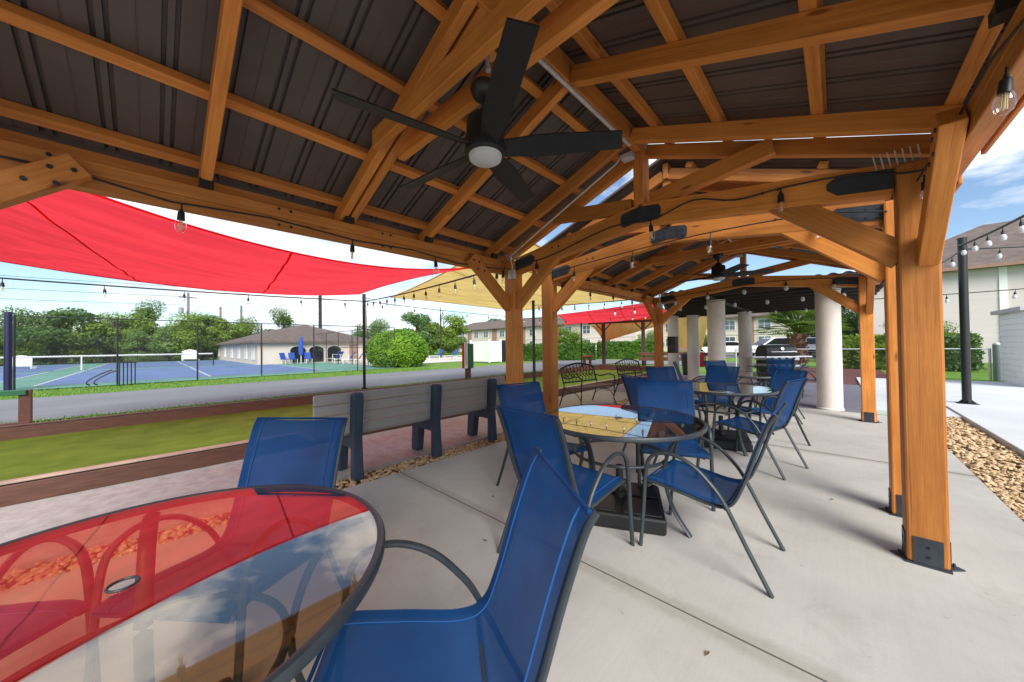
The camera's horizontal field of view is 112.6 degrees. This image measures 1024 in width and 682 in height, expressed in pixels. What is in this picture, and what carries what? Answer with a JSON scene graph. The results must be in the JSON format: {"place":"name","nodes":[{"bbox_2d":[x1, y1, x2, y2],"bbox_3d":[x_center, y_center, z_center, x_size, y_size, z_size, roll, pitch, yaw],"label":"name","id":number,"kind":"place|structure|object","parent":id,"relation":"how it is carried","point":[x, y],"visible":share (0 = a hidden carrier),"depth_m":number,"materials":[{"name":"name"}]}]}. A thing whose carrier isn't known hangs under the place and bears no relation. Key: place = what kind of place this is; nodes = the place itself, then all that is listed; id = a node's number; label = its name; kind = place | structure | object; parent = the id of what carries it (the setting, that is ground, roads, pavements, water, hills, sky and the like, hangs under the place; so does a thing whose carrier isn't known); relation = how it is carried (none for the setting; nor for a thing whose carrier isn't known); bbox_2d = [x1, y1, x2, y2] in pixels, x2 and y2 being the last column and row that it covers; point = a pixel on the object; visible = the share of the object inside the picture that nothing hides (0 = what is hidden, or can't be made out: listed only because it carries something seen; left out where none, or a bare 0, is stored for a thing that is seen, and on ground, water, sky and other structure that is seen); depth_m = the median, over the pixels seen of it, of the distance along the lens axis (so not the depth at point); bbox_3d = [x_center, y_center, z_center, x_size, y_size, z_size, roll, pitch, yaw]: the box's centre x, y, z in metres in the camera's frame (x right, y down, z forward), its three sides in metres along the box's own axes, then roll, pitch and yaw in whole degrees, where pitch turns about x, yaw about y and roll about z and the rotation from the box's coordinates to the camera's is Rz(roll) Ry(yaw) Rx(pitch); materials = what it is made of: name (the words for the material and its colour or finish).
{"place":"outdoors","nodes":[
{"label":"outdoors","id":0,"kind":"place"},
{"bbox_2d":[0,362,612,423],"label":"road","id":1,"kind":"structure","parent":0,"point":[55,407],"depth_m":10.61,"materials":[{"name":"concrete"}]},
{"bbox_2d":[0,398,628,591],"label":"gravel","id":2,"kind":"structure","parent":0,"point":[39,573],"depth_m":2.47,"materials":[{"name":"beige gravel"}]},
{"bbox_2d":[0,374,705,573],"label":"path","id":3,"kind":"structure","parent":0,"point":[383,449],"depth_m":3.15,"materials":[{"name":"brick"}]},
{"bbox_2d":[313,376,504,480],"bbox_3d":[-1.115,0.955,4.242,0.593,0.872,2.540,-1,-1,43],"label":"slatted bench","id":4,"kind":"object","parent":3,"relation":"on","point":[421,420],"visible":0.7,"depth_m":3.95,"materials":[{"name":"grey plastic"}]},
{"bbox_2d":[559,362,616,405],"bbox_3d":[1.671,0.942,7.519,1.150,0.927,0.686,0,-1,-38],"label":"iron bench","id":5,"kind":"object","parent":3,"relation":"on","point":[595,385],"visible":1,"depth_m":7.60,"materials":[{"name":"grey metal"}]},
{"bbox_2d":[615,358,646,391],"bbox_3d":[3.427,0.943,9.368,1.150,0.927,0.686,0,-1,-38],"label":"iron bench","id":6,"kind":"object","parent":3,"relation":"on","point":[624,369],"visible":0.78,"depth_m":9.43,"materials":[{"name":"grey metal"}]},
{"bbox_2d":[0,349,1002,423],"bbox_3d":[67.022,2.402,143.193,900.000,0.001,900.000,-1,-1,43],"label":"ground","id":7,"kind":"structure","parent":0,"point":[702,370],"depth_m":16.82,"materials":[{"name":"green plant"}]},
{"bbox_2d":[0,389,32,425],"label":"bench","id":8,"kind":"object","parent":7,"relation":"on","point":[25,406],"visible":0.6,"depth_m":5.83,"materials":[{"name":"green paint"}]},
{"bbox_2d":[0,330,61,365],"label":"tree","id":9,"kind":"object","parent":7,"relation":"on","point":[34,347],"visible":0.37,"depth_m":34.39,"materials":[{"name":"green plant"}]},
{"bbox_2d":[0,305,75,364],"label":"tree","id":10,"kind":"object","parent":7,"relation":"on","point":[26,319],"visible":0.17,"depth_m":35.90,"materials":[{"name":"green plant"}]},
{"bbox_2d":[0,306,109,363],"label":"tree","id":11,"kind":"object","parent":7,"relation":"on","point":[54,321],"visible":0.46,"depth_m":36.16,"materials":[{"name":"green plant"}]},
{"bbox_2d":[52,311,159,363],"bbox_3d":[-47.023,-0.517,39.471,5.936,6.189,8.602,-1,-1,19],"label":"tree","id":12,"kind":"object","parent":7,"relation":"on","point":[103,326],"visible":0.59,"depth_m":38.40,"materials":[{"name":"green plant"}]},
{"bbox_2d":[86,362,136,385],"bbox_3d":[-15.362,1.280,13.120,0.047,0.926,1.277,-1,-1,43],"label":"hand rail","id":13,"kind":"object","parent":7,"relation":"on","point":[94,383],"visible":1,"depth_m":13.32,"materials":[{"name":"metal"}]},
{"bbox_2d":[113,328,164,361],"bbox_3d":[-44.034,0.695,40.649,4.852,4.425,4.319,-1,-1,21],"label":"tree","id":14,"kind":"object","parent":7,"relation":"on","point":[135,345],"visible":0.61,"depth_m":39.84,"materials":[{"name":"green plant"}]},
{"bbox_2d":[109,299,170,360],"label":"tree","id":15,"kind":"object","parent":7,"relation":"on","point":[148,312],"visible":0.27,"depth_m":44.03,"materials":[{"name":"green plant"}]},
{"bbox_2d":[126,322,203,361],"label":"tree","id":16,"kind":"object","parent":7,"relation":"on","point":[166,333],"visible":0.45,"depth_m":40.87,"materials":[{"name":"green plant"}]},
{"bbox_2d":[0,360,395,390],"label":"sport court","id":17,"kind":"object","parent":7,"relation":"on","point":[57,374],"visible":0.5,"depth_m":18.50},
{"bbox_2d":[3,312,12,390],"bbox_3d":[-17.645,0.372,11.764,0.180,2.770,0.510,-1,-1,43],"label":"gate post","id":18,"kind":"object","parent":17,"relation":"on","point":[8,351],"visible":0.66,"depth_m":11.83,"materials":[{"name":"metal"}]},
{"bbox_2d":[0,364,82,372],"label":"court zone","id":19,"kind":"object","parent":17,"relation":"on","point":[22,369],"depth_m":27.37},
{"bbox_2d":[0,353,213,371],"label":"tennis net","id":20,"kind":"object","parent":17,"relation":"on","point":[81,356],"visible":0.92,"depth_m":24.37,"materials":[{"name":"grey fabric"}]},
{"bbox_2d":[0,337,236,365],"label":"court fence","id":21,"kind":"object","parent":17,"relation":"on","point":[137,344],"visible":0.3,"depth_m":37.28,"materials":[{"name":"grey metal"}]},
{"bbox_2d":[91,360,247,369],"bbox_3d":[-32.798,2.213,33.886,16.700,0.001,10.400,-1,-1,43],"label":"court zone","id":22,"kind":"object","parent":17,"relation":"on","point":[164,364],"visible":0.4,"depth_m":32.05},
{"bbox_2d":[33,364,317,386],"bbox_3d":[-20.216,1.890,21.944,14.800,0.001,10.400,-1,-1,43],"label":"court zone","id":23,"kind":"object","parent":17,"relation":"on","point":[231,370],"visible":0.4,"depth_m":19.83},
{"bbox_2d":[13,315,394,389],"bbox_3d":[-12.466,0.434,17.001,0.060,2.650,14.160,-1,-1,43],"label":"court fence","id":24,"kind":"object","parent":17,"relation":"on","point":[116,349],"visible":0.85,"depth_m":14.58,"materials":[{"name":"grey metal"}]},
{"bbox_2d":[164,310,231,360],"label":"tree","id":25,"kind":"object","parent":7,"relation":"on","point":[202,326],"visible":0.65,"depth_m":42.79,"materials":[{"name":"green plant"}]},
{"bbox_2d":[201,321,257,358],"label":"tree","id":26,"kind":"object","parent":7,"relation":"on","point":[236,331],"visible":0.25,"depth_m":45.71,"materials":[{"name":"green plant"}]},
{"bbox_2d":[259,307,298,332],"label":"tree","id":27,"kind":"object","parent":7,"relation":"on","point":[282,318],"visible":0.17,"depth_m":54.90,"materials":[{"name":"green plant"}]},
{"bbox_2d":[214,325,369,364],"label":"pool house","id":28,"kind":"structure","parent":7,"relation":"on","point":[270,350],"depth_m":31.96,"materials":[{"name":"beige paint"}]},
{"bbox_2d":[0,365,598,440],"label":"timber edging","id":29,"kind":"structure","parent":7,"relation":"on","point":[21,431],"depth_m":6.36,"materials":[{"name":"brown wood"}]},
{"bbox_2d":[0,370,646,480],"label":"turf","id":30,"kind":"structure","parent":7,"relation":"on","point":[27,457],"depth_m":5.09,"materials":[{"name":"green plant"}]},
{"bbox_2d":[532,300,535,381],"bbox_3d":[0.746,-0.075,11.714,0.260,3.142,0.260,-1,-1,43],"label":"light pole","id":31,"kind":"object","parent":30,"relation":"on","point":[533,340],"visible":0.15,"depth_m":11.67,"materials":[{"name":"black metal"}]},
{"bbox_2d":[390,244,624,310],"bbox_3d":[0.795,-1.510,10.830,6.934,0.295,9.624,-1,-1,43],"label":"shade sail","id":32,"kind":"object","parent":31,"relation":"attached to","point":[469,295],"visible":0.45,"depth_m":10.18,"materials":[{"name":"beige fabric"}]},
{"bbox_2d":[0,373,647,507],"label":"timber edging","id":33,"kind":"structure","parent":7,"relation":"on","point":[33,488],"depth_m":3.44,"materials":[{"name":"brown wood"}]},
{"bbox_2d":[358,294,366,389],"bbox_3d":[-4.622,0.041,10.674,0.260,3.022,0.260,-1,-1,43],"label":"light pole","id":34,"kind":"object","parent":7,"relation":"on","point":[364,344],"visible":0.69,"depth_m":10.65,"materials":[{"name":"black metal"}]},
{"bbox_2d":[0,277,363,307],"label":"string light","id":35,"kind":"object","parent":34,"relation":"hanging from","point":[2,285],"visible":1,"depth_m":7.31,"materials":[{"name":"brown"}]},
{"bbox_2d":[0,189,468,295],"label":"shade sail","id":36,"kind":"object","parent":34,"relation":"attached to","point":[74,231],"visible":0.99,"depth_m":4.83,"materials":[{"name":"red fabric"}]},
{"bbox_2d":[353,318,392,338],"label":"tree","id":37,"kind":"object","parent":7,"relation":"on","point":[378,324],"visible":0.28,"depth_m":51.18,"materials":[{"name":"green plant"}]},
{"bbox_2d":[366,328,429,367],"bbox_3d":[-7.969,0.520,23.846,4.320,2.842,4.352,-1,-1,43],"label":"round bush","id":38,"kind":"object","parent":7,"relation":"on","point":[411,348],"visible":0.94,"depth_m":22.41,"materials":[{"name":"green plant"}]},
{"bbox_2d":[400,311,438,354],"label":"tree","id":39,"kind":"object","parent":7,"relation":"on","point":[413,320],"visible":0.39,"depth_m":55.01,"materials":[{"name":"green plant"}]},
{"bbox_2d":[414,313,470,354],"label":"tree","id":40,"kind":"object","parent":7,"relation":"on","point":[451,331],"visible":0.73,"depth_m":55.28,"materials":[{"name":"green plant"}]},
{"bbox_2d":[462,342,473,378],"bbox_3d":[-1.806,0.814,13.982,0.400,1.530,0.345,-1,-1,9],"label":"scoreboard post","id":41,"kind":"object","parent":7,"relation":"on","point":[467,357],"visible":0.93,"depth_m":13.83,"materials":[{"name":"green paint"}]},
{"bbox_2d":[469,339,505,362],"bbox_3d":[-1.977,0.814,28.478,2.420,1.820,2.010,-1,-1,43],"label":"vinyl fence","id":42,"kind":"object","parent":7,"relation":"on","point":[488,351],"visible":0.91,"depth_m":27.63,"materials":[{"name":"white plastic"}]},
{"bbox_2d":[0,398,1023,681],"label":"patio slab","id":43,"kind":"structure","parent":7,"relation":"on","point":[854,598],"depth_m":1.89,"materials":[{"name":"concrete"}]},
{"bbox_2d":[0,535,101,681],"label":"patio chair","id":44,"kind":"object","parent":43,"relation":"on","point":[23,624],"visible":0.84,"depth_m":1.18,"materials":[{"name":"blue metal"}]},
{"bbox_2d":[0,484,384,681],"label":"patio table","id":45,"kind":"object","parent":43,"relation":"on","point":[291,667],"visible":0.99,"depth_m":1.12,"materials":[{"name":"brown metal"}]},
{"bbox_2d":[83,417,349,681],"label":"patio chair","id":46,"kind":"object","parent":43,"relation":"on","point":[263,543],"visible":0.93,"depth_m":1.60,"materials":[{"name":"blue fabric"}]},
{"bbox_2d":[306,447,599,681],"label":"patio chair","id":47,"kind":"object","parent":43,"relation":"on","point":[506,627],"visible":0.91,"depth_m":1.00,"materials":[{"name":"blue fabric"}]},
{"bbox_2d":[0,0,1023,574],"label":"pergola","id":48,"kind":"object","parent":43,"relation":"on","point":[228,104],"visible":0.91,"depth_m":2.02,"materials":[{"name":"brown wood"}]},
{"bbox_2d":[0,155,509,279],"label":"string light","id":49,"kind":"object","parent":48,"relation":"hanging from","point":[180,215],"visible":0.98,"depth_m":2.40,"materials":[{"name":"brown"}]},
{"bbox_2d":[365,274,498,307],"bbox_3d":[-2.295,-1.019,7.598,0.087,0.605,7.557,0,-1,-37],"label":"string light","id":50,"kind":"object","parent":48,"relation":"hanging from","point":[474,282],"visible":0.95,"depth_m":6.63,"materials":[{"name":"brown"}]},
{"bbox_2d":[332,17,621,202],"bbox_3d":[-0.087,-1.129,1.791,1.324,0.403,1.368,-1,-1,4],"label":"ceiling fan","id":51,"kind":"object","parent":48,"relation":"hanging from","point":[485,142],"visible":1,"depth_m":1.69,"materials":[{"name":"black metal"}]},
{"bbox_2d":[515,169,926,275],"bbox_3d":[1.235,-0.985,3.129,3.322,0.390,0.084,-1,-1,44],"label":"string light","id":52,"kind":"object","parent":48,"relation":"hanging from","point":[780,200],"visible":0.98,"depth_m":2.58,"materials":[{"name":"brown"}]},
{"bbox_2d":[916,18,1023,200],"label":"string light","id":53,"kind":"object","parent":48,"relation":"hanging from","point":[1005,85],"visible":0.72,"depth_m":1.15,"materials":[{"name":"brown"}]},
{"bbox_2d":[496,381,589,485],"bbox_3d":[0.266,0.887,3.107,0.572,0.951,0.741,0,-1,-33],"label":"patio chair","id":54,"kind":"object","parent":43,"relation":"on","point":[526,396],"visible":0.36,"depth_m":3.33,"materials":[{"name":"blue fabric"}]},
{"bbox_2d":[494,405,634,553],"bbox_3d":[0.336,0.875,2.205,0.741,0.951,0.572,0,-1,-42],"label":"patio chair","id":55,"kind":"object","parent":43,"relation":"on","point":[525,434],"visible":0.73,"depth_m":2.08,"materials":[{"name":"blue fabric"}]},
{"bbox_2d":[400,472,827,681],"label":"slab joint","id":56,"kind":"object","parent":43,"relation":"on","point":[662,600],"visible":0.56,"depth_m":1.67,"materials":[{"name":"grey concrete"}]},
{"bbox_2d":[542,404,707,538],"bbox_3d":[0.854,0.979,2.718,1.236,0.744,1.236,0,-1,-42],"label":"patio table","id":57,"kind":"object","parent":43,"relation":"on","point":[643,416],"visible":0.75,"depth_m":2.62,"materials":[{"name":"brown metal"}]},
{"bbox_2d":[593,464,666,535],"bbox_3d":[0.856,1.165,2.716,0.620,0.360,0.620,-1,-1,18],"label":"umbrella base","id":58,"kind":"object","parent":43,"relation":"on","point":[611,509],"visible":0.62,"depth_m":2.47,"materials":[{"name":"black metal"}]},
{"bbox_2d":[620,375,704,463],"bbox_3d":[1.751,0.880,4.040,0.741,0.951,0.572,-1,-1,-16],"label":"patio chair","id":59,"kind":"object","parent":43,"relation":"on","point":[630,384],"visible":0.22,"depth_m":4.09,"materials":[{"name":"blue fabric"}]},
{"bbox_2d":[636,380,715,511],"bbox_3d":[1.433,0.872,3.115,0.572,0.951,0.741,-1,-1,18],"label":"patio chair","id":60,"kind":"object","parent":43,"relation":"on","point":[678,396],"visible":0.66,"depth_m":3.31,"materials":[{"name":"blue fabric"}]},
{"bbox_2d":[645,366,708,423],"bbox_3d":[2.480,0.886,5.205,0.572,0.951,0.741,-1,-1,-12],"label":"patio chair","id":61,"kind":"object","parent":43,"relation":"on","point":[666,373],"visible":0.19,"depth_m":5.50,"materials":[{"name":"blue fabric"}]},
{"bbox_2d":[639,402,787,598],"bbox_3d":[1.286,0.862,2.198,0.741,0.951,0.572,-1,-1,43],"label":"patio chair","id":62,"kind":"object","parent":43,"relation":"on","point":[686,477],"visible":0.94,"depth_m":2.18,"materials":[{"name":"blue fabric"}]},
{"bbox_2d":[694,365,740,428],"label":"patio chair","id":63,"kind":"object","parent":43,"relation":"on","point":[724,374],"visible":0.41,"depth_m":5.44,"materials":[{"name":"blue fabric"}]},
{"bbox_2d":[697,415,752,451],"bbox_3d":[2.748,1.164,4.491,0.620,0.360,0.620,-1,-1,28],"label":"umbrella base","id":64,"kind":"object","parent":43,"relation":"on","point":[725,439],"visible":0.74,"depth_m":4.27,"materials":[{"name":"black metal"}]},
{"bbox_2d":[693,382,779,455],"bbox_3d":[2.746,0.978,4.494,1.236,0.744,1.236,-1,-1,4],"label":"patio table","id":65,"kind":"object","parent":43,"relation":"on","point":[705,389],"visible":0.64,"depth_m":4.26,"materials":[{"name":"brown metal"}]},
{"bbox_2d":[529,157,962,517],"bbox_3d":[3.164,-0.327,5.242,3.916,3.350,4.480,-1,-1,43],"label":"pergola","id":66,"kind":"object","parent":43,"relation":"on","point":[651,274],"visible":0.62,"depth_m":4.69,"materials":[{"name":"brown wood"}]},
{"bbox_2d":[551,211,886,280],"bbox_3d":[1.692,-0.938,3.696,3.202,0.289,0.071,-1,-1,43],"label":"string light","id":67,"kind":"object","parent":66,"relation":"hanging from","point":[709,250],"visible":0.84,"depth_m":3.43,"materials":[{"name":"brown"}]},
{"bbox_2d":[675,254,773,282],"bbox_3d":[3.261,-1.141,5.301,1.324,0.403,1.368,-1,-1,23],"label":"ceiling fan","id":68,"kind":"object","parent":66,"relation":"hanging from","point":[720,272],"visible":1,"depth_m":5.22,"materials":[{"name":"black"}]},
{"bbox_2d":[660,278,855,304],"bbox_3d":[4.553,-0.965,6.711,3.202,0.293,0.084,-1,-1,43],"label":"string light","id":69,"kind":"object","parent":66,"relation":"hanging from","point":[833,286],"visible":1,"depth_m":6.40,"materials":[{"name":"black"}]},
{"bbox_2d":[723,371,771,415],"bbox_3d":[4.388,0.981,6.340,1.236,0.744,1.236,-1,-1,-16],"label":"patio table","id":70,"kind":"object","parent":43,"relation":"on","point":[755,375],"visible":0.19,"depth_m":6.19,"materials":[{"name":"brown metal"}]},
{"bbox_2d":[712,378,808,479],"bbox_3d":[2.661,0.864,3.693,0.572,0.951,0.741,0,-1,-31],"label":"patio chair","id":71,"kind":"object","parent":43,"relation":"on","point":[788,392],"visible":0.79,"depth_m":3.59,"materials":[{"name":"blue fabric"}]},
{"bbox_2d":[727,368,810,445],"bbox_3d":[3.417,0.866,4.580,0.741,0.951,0.572,-1,-1,-4],"label":"patio chair","id":72,"kind":"object","parent":43,"relation":"on","point":[779,378],"visible":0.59,"depth_m":4.64,"materials":[{"name":"blue fabric"}]},
{"bbox_2d":[455,315,653,351],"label":"apartment building","id":73,"kind":"structure","parent":7,"relation":"on","point":[488,330],"depth_m":72.89,"materials":[{"name":"beige paint"}]},
{"bbox_2d":[523,342,596,360],"bbox_3d":[4.128,0.955,30.315,6.651,1.814,1.838,-1,-1,9],"label":"hedge","id":74,"kind":"object","parent":7,"relation":"on","point":[568,351],"visible":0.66,"depth_m":29.60,"materials":[{"name":"green plant"}]},
{"bbox_2d":[558,326,589,345],"bbox_3d":[5.951,0.082,35.955,3.265,3.404,4.731,0,-1,-18],"label":"tree","id":75,"kind":"object","parent":7,"relation":"on","point":[568,336],"visible":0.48,"depth_m":35.29,"materials":[{"name":"green plant"}]},
{"bbox_2d":[588,319,651,365],"bbox_3d":[6.929,0.171,18.977,5.500,2.680,0.170,-1,-1,32],"label":"sail frame","id":76,"kind":"object","parent":7,"relation":"on","point":[642,328],"visible":0.77,"depth_m":19.31,"materials":[{"name":"brown"}]},
{"bbox_2d":[557,303,665,324],"bbox_3d":[5.963,-1.397,17.973,6.780,0.666,7.182,-1,-1,10],"label":"shade sail","id":77,"kind":"object","parent":76,"relation":"attached to","point":[598,315],"visible":0.66,"depth_m":16.50,"materials":[{"name":"red fabric"}]},
{"bbox_2d":[591,318,666,341],"bbox_3d":[7.190,-0.781,20.103,6.664,1.669,2.762,-1,-1,22],"label":"shade sail","id":78,"kind":"object","parent":76,"relation":"attached to","point":[615,330],"visible":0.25,"depth_m":20.36,"materials":[{"name":"beige fabric"}]},
{"bbox_2d":[596,339,653,358],"bbox_3d":[10.903,0.836,32.693,5.623,1.960,1.860,-1,-1,8],"label":"hedge","id":79,"kind":"object","parent":7,"relation":"on","point":[625,349],"visible":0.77,"depth_m":32.09,"materials":[{"name":"green plant"}]},
{"bbox_2d":[595,354,815,358],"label":"car park","id":80,"kind":"structure","parent":7,"relation":"on","point":[733,355],"depth_m":33.84,"materials":[{"name":"grey asphalt"}]},
{"bbox_2d":[752,337,807,355],"bbox_3d":[23.526,0.559,30.883,4.755,1.715,1.880,-1,-1,8],"label":"parked car","id":81,"kind":"object","parent":80,"relation":"on","point":[773,341],"visible":0.17,"depth_m":30.15,"materials":[{"name":"white paint"}]},
{"bbox_2d":[752,310,853,364],"bbox_3d":[15.072,-0.428,17.963,4.417,3.779,4.616,-1,-1,43],"label":"palm tree","id":82,"kind":"object","parent":7,"relation":"on","point":[797,338],"visible":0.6,"depth_m":17.64,"materials":[{"name":"green plant"}]},
{"bbox_2d":[753,368,885,384],"bbox_3d":[12.749,1.372,14.231,4.050,0.001,8.800,-1,-1,43],"label":"mulch bed","id":83,"kind":"object","parent":7,"relation":"on","point":[849,377],"visible":0.2,"depth_m":13.39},
{"bbox_2d":[841,309,858,338],"bbox_3d":[32.292,-0.924,30.656,5.713,5.665,6.961,0,-1,-25],"label":"tree","id":84,"kind":"object","parent":7,"relation":"on","point":[853,326],"visible":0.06,"depth_m":31.10,"materials":[{"name":"green plant"}]},
{"bbox_2d":[735,348,991,379],"bbox_3d":[13.377,0.845,13.912,7.284,1.070,0.064,-1,-1,43],"label":"chain fence","id":85,"kind":"object","parent":7,"relation":"on","point":[989,362],"visible":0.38,"depth_m":12.01,"materials":[{"name":"grey metal"}]},
{"bbox_2d":[842,339,885,369],"bbox_3d":[17.535,0.696,17.005,2.159,1.637,1.412,-1,-1,43],"label":"shrub","id":86,"kind":"object","parent":7,"relation":"on","point":[852,345],"visible":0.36,"depth_m":16.90,"materials":[{"name":"green plant"}]},
{"bbox_2d":[858,219,1023,362],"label":"siding building","id":87,"kind":"structure","parent":7,"relation":"on","point":[988,270],"depth_m":20.35,"materials":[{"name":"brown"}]},
{"bbox_2d":[944,333,987,371],"bbox_3d":[19.496,0.542,15.268,1.976,1.820,1.636,-1,-1,43],"label":"shrub","id":88,"kind":"object","parent":7,"relation":"on","point":[951,341],"visible":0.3,"depth_m":14.75,"materials":[{"name":"green plant"}]},
{"bbox_2d":[945,380,1023,458],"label":"concrete pad","id":89,"kind":"object","parent":7,"relation":"on","point":[997,414],"depth_m":6.21,"materials":[{"name":"grey concrete"}]},
{"bbox_2d":[955,237,979,404],"bbox_3d":[9.062,-0.394,6.841,0.260,3.342,0.260,-1,-1,43],"label":"light pole","id":90,"kind":"object","parent":89,"relation":"on","point":[965,349],"visible":0.9,"depth_m":6.80,"materials":[{"name":"black metal"}]},
{"bbox_2d":[957,214,1023,254],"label":"string light","id":91,"kind":"object","parent":90,"relation":"hanging from","point":[1002,237],"visible":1,"depth_m":5.42,"materials":[{"name":"white glass"}]},
{"bbox_2d":[990,306,1023,385],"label":"garden shed","id":92,"kind":"structure","parent":89,"relation":"on","point":[1012,341],"depth_m":9.63,"materials":[{"name":"white plastic"}]},
{"bbox_2d":[992,342,1001,380],"bbox_3d":[16.054,0.675,11.303,0.180,1.270,0.180,-1,-1,43],"label":"gate post","id":93,"kind":"object","parent":7,"relation":"on","point":[996,358],"visible":0.89,"depth_m":11.26,"materials":[{"name":"grey metal"}]},
{"bbox_2d":[0,107,1023,335],"label":"sky","id":94,"kind":"structure","parent":0,"point":[991,191],"materials":[{"name":"white"}]},
{"bbox_2d":[427,356,755,366],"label":"road","id":95,"kind":"structure","parent":0,"point":[650,362],"depth_m":26.27,"materials":[{"name":"grey asphalt"}]},
{"bbox_2d":[678,316,706,350],"bbox_3d":[8.177,-0.629,15.676,0.539,2.118,2.028,-1,-1,-10],"label":"shade sail","id":96,"kind":"object","parent":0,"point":[702,324],"visible":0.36,"depth_m":15.68,"materials":[{"name":"beige fabric"}]},
{"bbox_2d":[663,312,796,350],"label":"apartment building","id":97,"kind":"structure","parent":0,"point":[731,324],"depth_m":51.97,"materials":[{"name":"beige paint"}]},
{"bbox_2d":[600,376,860,412],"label":"pavilion floor","id":98,"kind":"structure","parent":0,"point":[852,397],"depth_m":8.31,"materials":[{"name":"grey concrete"}]},
{"bbox_2d":[661,271,883,410],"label":"pavilion","id":99,"kind":"structure","parent":98,"relation":"on","point":[829,362],"depth_m":8.06,"materials":[{"name":"white paint"}]},
{"bbox_2d":[742,345,812,386],"bbox_3d":[8.000,0.731,10.300,1.700,1.238,0.596,-1,-1,4],"label":"gas grill","id":100,"kind":"object","parent":98,"relation":"on","point":[763,353],"visible":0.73,"depth_m":10.12,"materials":[{"name":"grey metal"}]},
{"bbox_2d":[765,358,794,385],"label":"patio chair","id":101,"kind":"object","parent":98,"relation":"on","point":[781,363],"visible":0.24,"depth_m":7.96,"materials":[{"name":"blue fabric"}]},
{"bbox_2d":[856,377,961,418],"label":"path","id":102,"kind":"structure","parent":0,"point":[881,399],"depth_m":7.55,"materials":[{"name":"concrete"}]},
{"bbox_2d":[946,416,1023,521],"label":"gravel","id":103,"kind":"structure","parent":0,"point":[978,455],"depth_m":3.74,"materials":[{"name":"beige gravel"}]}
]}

